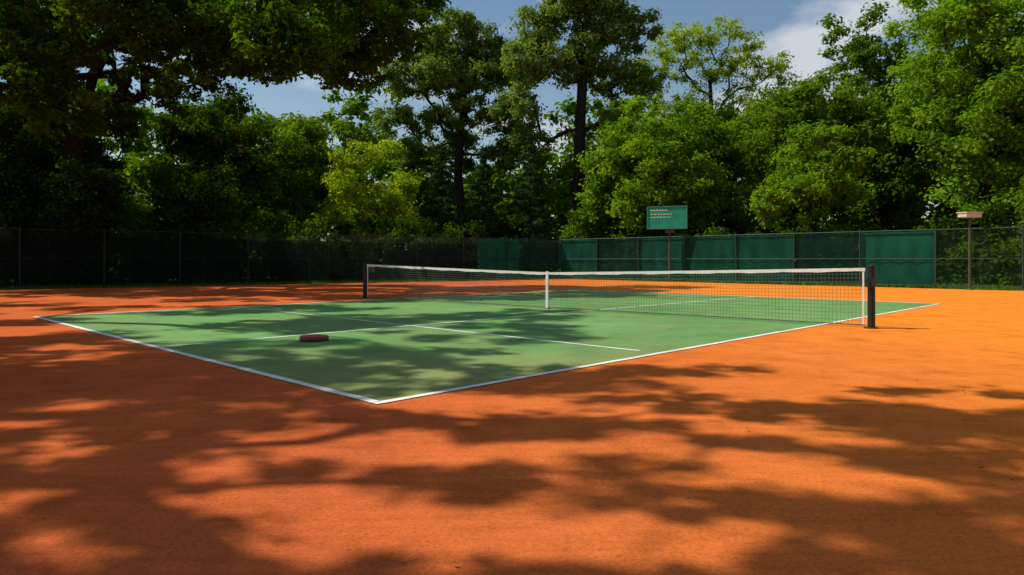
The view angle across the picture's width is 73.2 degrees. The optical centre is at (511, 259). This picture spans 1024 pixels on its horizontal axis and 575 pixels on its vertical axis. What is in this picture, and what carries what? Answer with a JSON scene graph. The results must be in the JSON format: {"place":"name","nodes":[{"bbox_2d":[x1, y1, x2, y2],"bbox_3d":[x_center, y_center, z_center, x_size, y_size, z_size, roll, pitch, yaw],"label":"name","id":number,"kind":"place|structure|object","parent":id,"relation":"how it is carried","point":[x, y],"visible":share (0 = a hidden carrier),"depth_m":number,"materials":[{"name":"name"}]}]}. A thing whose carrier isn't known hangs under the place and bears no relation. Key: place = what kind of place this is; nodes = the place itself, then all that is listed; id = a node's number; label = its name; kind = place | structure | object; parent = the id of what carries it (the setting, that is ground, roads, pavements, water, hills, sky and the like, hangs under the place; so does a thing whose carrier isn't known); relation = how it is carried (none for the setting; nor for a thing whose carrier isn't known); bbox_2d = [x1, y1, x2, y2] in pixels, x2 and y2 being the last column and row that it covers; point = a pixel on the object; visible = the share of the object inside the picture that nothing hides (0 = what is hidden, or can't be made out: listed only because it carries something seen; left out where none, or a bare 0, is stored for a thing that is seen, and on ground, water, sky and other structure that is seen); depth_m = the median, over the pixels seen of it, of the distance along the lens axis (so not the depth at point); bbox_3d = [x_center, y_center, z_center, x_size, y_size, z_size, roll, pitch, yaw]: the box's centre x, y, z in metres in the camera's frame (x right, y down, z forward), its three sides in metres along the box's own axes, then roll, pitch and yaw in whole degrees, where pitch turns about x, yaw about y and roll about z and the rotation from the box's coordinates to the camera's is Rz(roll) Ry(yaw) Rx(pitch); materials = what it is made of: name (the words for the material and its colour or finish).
{"place":"outdoors","nodes":[
{"label":"outdoors","id":0,"kind":"place"},
{"bbox_2d":[0,279,1023,574],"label":"clay surface","id":1,"kind":"object","parent":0,"point":[866,451],"visible":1,"depth_m":4.24,"materials":[{"name":"orange soil"}]},
{"bbox_2d":[0,227,558,288],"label":"chain link fence","id":2,"kind":"object","parent":1,"relation":"on","point":[81,261],"visible":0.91,"depth_m":33.31,"materials":[{"name":"metal"}]},
{"bbox_2d":[35,290,931,403],"bbox_3d":[0.787,1.200,16.663,12.599,0.001,18.298,0,0,44],"label":"court","id":3,"kind":"object","parent":1,"relation":"on","point":[379,364],"visible":1,"depth_m":11.54,"materials":[{"name":"green paint"}]},
{"bbox_2d":[299,334,328,341],"bbox_3d":[-2.940,1.157,10.250,0.424,0.074,0.424,0,0,0],"label":"frisbee","id":4,"kind":"object","parent":3,"relation":"on","point":[314,337],"visible":1,"depth_m":10.11,"materials":[{"name":"red plastic"}]},
{"bbox_2d":[32,290,936,403],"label":"court lines","id":5,"kind":"object","parent":3,"relation":"on","point":[297,381],"visible":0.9,"depth_m":8.90,"materials":[{"name":"paint"}]},
{"bbox_2d":[363,263,878,328],"bbox_3d":[0.860,0.656,16.865,14.693,1.128,0.340,0,0,41],"label":"tennis net","id":6,"kind":"object","parent":3,"relation":"on","point":[870,282],"visible":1,"depth_m":15.06,"materials":[{"name":"black fabric"}]},
{"bbox_2d":[647,206,686,280],"bbox_3d":[8.482,-0.853,37.697,2.160,4.145,0.354,0,0,18],"label":"scoreboard","id":7,"kind":"object","parent":1,"relation":"on","point":[670,219],"visible":0.93,"depth_m":37.60,"materials":[{"name":"green metal"}]},
{"bbox_2d":[559,225,1023,290],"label":"chain link fence","id":8,"kind":"object","parent":1,"relation":"on","point":[897,257],"visible":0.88,"depth_m":33.83,"materials":[{"name":"metal"}]},
{"bbox_2d":[956,212,983,289],"bbox_3d":[18.350,-0.345,27.650,0.800,3.130,0.500,0,0,-11],"label":"court floodlight","id":9,"kind":"object","parent":1,"relation":"on","point":[969,216],"visible":0.86,"depth_m":27.60,"materials":[{"name":"beige metal"}]},
{"bbox_2d":[0,0,1023,240],"label":"sky","id":10,"kind":"structure","parent":0,"point":[790,25],"materials":[{"name":"blue"}]},
{"bbox_2d":[0,269,1023,290],"bbox_3d":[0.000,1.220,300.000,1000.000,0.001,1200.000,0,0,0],"label":"ground","id":11,"kind":"structure","parent":0,"point":[973,280],"depth_m":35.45,"materials":[{"name":"plant"}]},
{"bbox_2d":[0,3,143,210],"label":"broadleaf tree","id":12,"kind":"object","parent":11,"relation":"on","point":[94,150],"visible":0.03,"depth_m":37.83,"materials":[{"name":"green plant"}]},
{"bbox_2d":[22,153,141,286],"bbox_3d":[-19.163,-1.563,30.441,4.748,6.016,4.942,0,0,-38],"label":"broadleaf tree","id":13,"kind":"object","parent":11,"relation":"on","point":[85,201],"visible":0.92,"depth_m":29.72,"materials":[{"name":"green plant"}]},
{"bbox_2d":[118,162,276,281],"bbox_3d":[-16.757,-2.063,37.196,8.070,7.010,7.042,0,0,0],"label":"broadleaf tree","id":14,"kind":"object","parent":11,"relation":"on","point":[181,193],"visible":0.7,"depth_m":35.82,"materials":[{"name":"green plant"}]},
{"bbox_2d":[0,0,451,205],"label":"oak tree","id":15,"kind":"object","parent":11,"relation":"on","point":[329,43],"visible":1,"depth_m":24.34,"materials":[{"name":"green plant"}]},
{"bbox_2d":[138,87,321,237],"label":"broadleaf tree","id":16,"kind":"object","parent":11,"relation":"on","point":[200,139],"visible":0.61,"depth_m":40.94,"materials":[{"name":"green plant"}]},
{"bbox_2d":[235,114,369,253],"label":"broadleaf tree","id":17,"kind":"object","parent":11,"relation":"on","point":[305,132],"visible":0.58,"depth_m":47.61,"materials":[{"name":"green plant"}]},
{"bbox_2d":[314,138,430,241],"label":"broadleaf tree","id":18,"kind":"object","parent":11,"relation":"on","point":[376,206],"visible":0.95,"depth_m":43.51,"materials":[{"name":"green plant"}]},
{"bbox_2d":[412,143,467,251],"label":"conifer tree","id":19,"kind":"object","parent":11,"relation":"on","point":[436,205],"visible":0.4,"depth_m":45.03,"materials":[{"name":"green plant"}]},
{"bbox_2d":[370,5,549,242],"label":"tall tree","id":20,"kind":"object","parent":11,"relation":"on","point":[445,64],"visible":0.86,"depth_m":54.14,"materials":[{"name":"green plant"}]},
{"bbox_2d":[459,146,519,276],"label":"conifer tree","id":21,"kind":"object","parent":11,"relation":"on","point":[484,182],"visible":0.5,"depth_m":45.60,"materials":[{"name":"green plant"}]},
{"bbox_2d":[0,191,1021,287],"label":"undergrowth","id":22,"kind":"object","parent":11,"relation":"on","point":[403,223],"visible":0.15,"depth_m":34.05,"materials":[{"name":"green plant"}]},
{"bbox_2d":[496,136,562,277],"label":"conifer tree","id":23,"kind":"object","parent":11,"relation":"on","point":[524,201],"visible":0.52,"depth_m":45.84,"materials":[{"name":"green plant"}]},
{"bbox_2d":[45,75,1023,275],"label":"distant trees","id":24,"kind":"object","parent":11,"relation":"on","point":[559,184],"visible":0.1,"depth_m":57.51,"materials":[{"name":"green plant"}]},
{"bbox_2d":[487,0,671,238],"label":"tall tree","id":25,"kind":"object","parent":11,"relation":"on","point":[594,33],"visible":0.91,"depth_m":49.59,"materials":[{"name":"green plant"}]},
{"bbox_2d":[555,168,651,249],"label":"broadleaf tree","id":26,"kind":"object","parent":11,"relation":"on","point":[588,224],"visible":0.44,"depth_m":46.31,"materials":[{"name":"green plant"}]},
{"bbox_2d":[571,89,738,237],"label":"broadleaf tree","id":27,"kind":"object","parent":11,"relation":"on","point":[660,174],"visible":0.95,"depth_m":43.23,"materials":[{"name":"green plant"}]},
{"bbox_2d":[620,100,751,235],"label":"broadleaf tree","id":28,"kind":"object","parent":11,"relation":"on","point":[728,114],"visible":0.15,"depth_m":50.15,"materials":[{"name":"green plant"}]},
{"bbox_2d":[627,11,802,140],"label":"tall tree","id":29,"kind":"object","parent":11,"relation":"on","point":[665,57],"visible":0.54,"depth_m":59.51,"materials":[{"name":"green plant"}]},
{"bbox_2d":[706,67,904,232],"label":"broadleaf tree","id":30,"kind":"object","parent":11,"relation":"on","point":[777,118],"visible":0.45,"depth_m":42.24,"materials":[{"name":"green plant"}]},
{"bbox_2d":[744,120,878,233],"bbox_3d":[15.530,-2.868,35.575,6.812,8.459,6.019,0,0,0],"label":"broadleaf tree","id":31,"kind":"object","parent":11,"relation":"on","point":[804,158],"visible":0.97,"depth_m":35.02,"materials":[{"name":"green plant"}]},
{"bbox_2d":[804,0,977,231],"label":"broadleaf tree","id":32,"kind":"object","parent":11,"relation":"on","point":[906,180],"visible":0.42,"depth_m":46.01,"materials":[{"name":"green plant"}]},
{"bbox_2d":[877,0,1023,283],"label":"broadleaf tree","id":33,"kind":"object","parent":11,"relation":"on","point":[988,135],"visible":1,"depth_m":33.66,"materials":[{"name":"green plant"}]},
{"bbox_2d":[915,0,1023,214],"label":"broadleaf tree","id":34,"kind":"object","parent":11,"relation":"on","point":[999,65],"visible":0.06,"depth_m":36.47,"materials":[{"name":"green plant"}]},
{"bbox_2d":[1007,176,1023,231],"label":"broadleaf tree","id":35,"kind":"object","parent":11,"relation":"on","point":[1021,216],"visible":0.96,"depth_m":30.58,"materials":[{"name":"green plant"}]}
]}

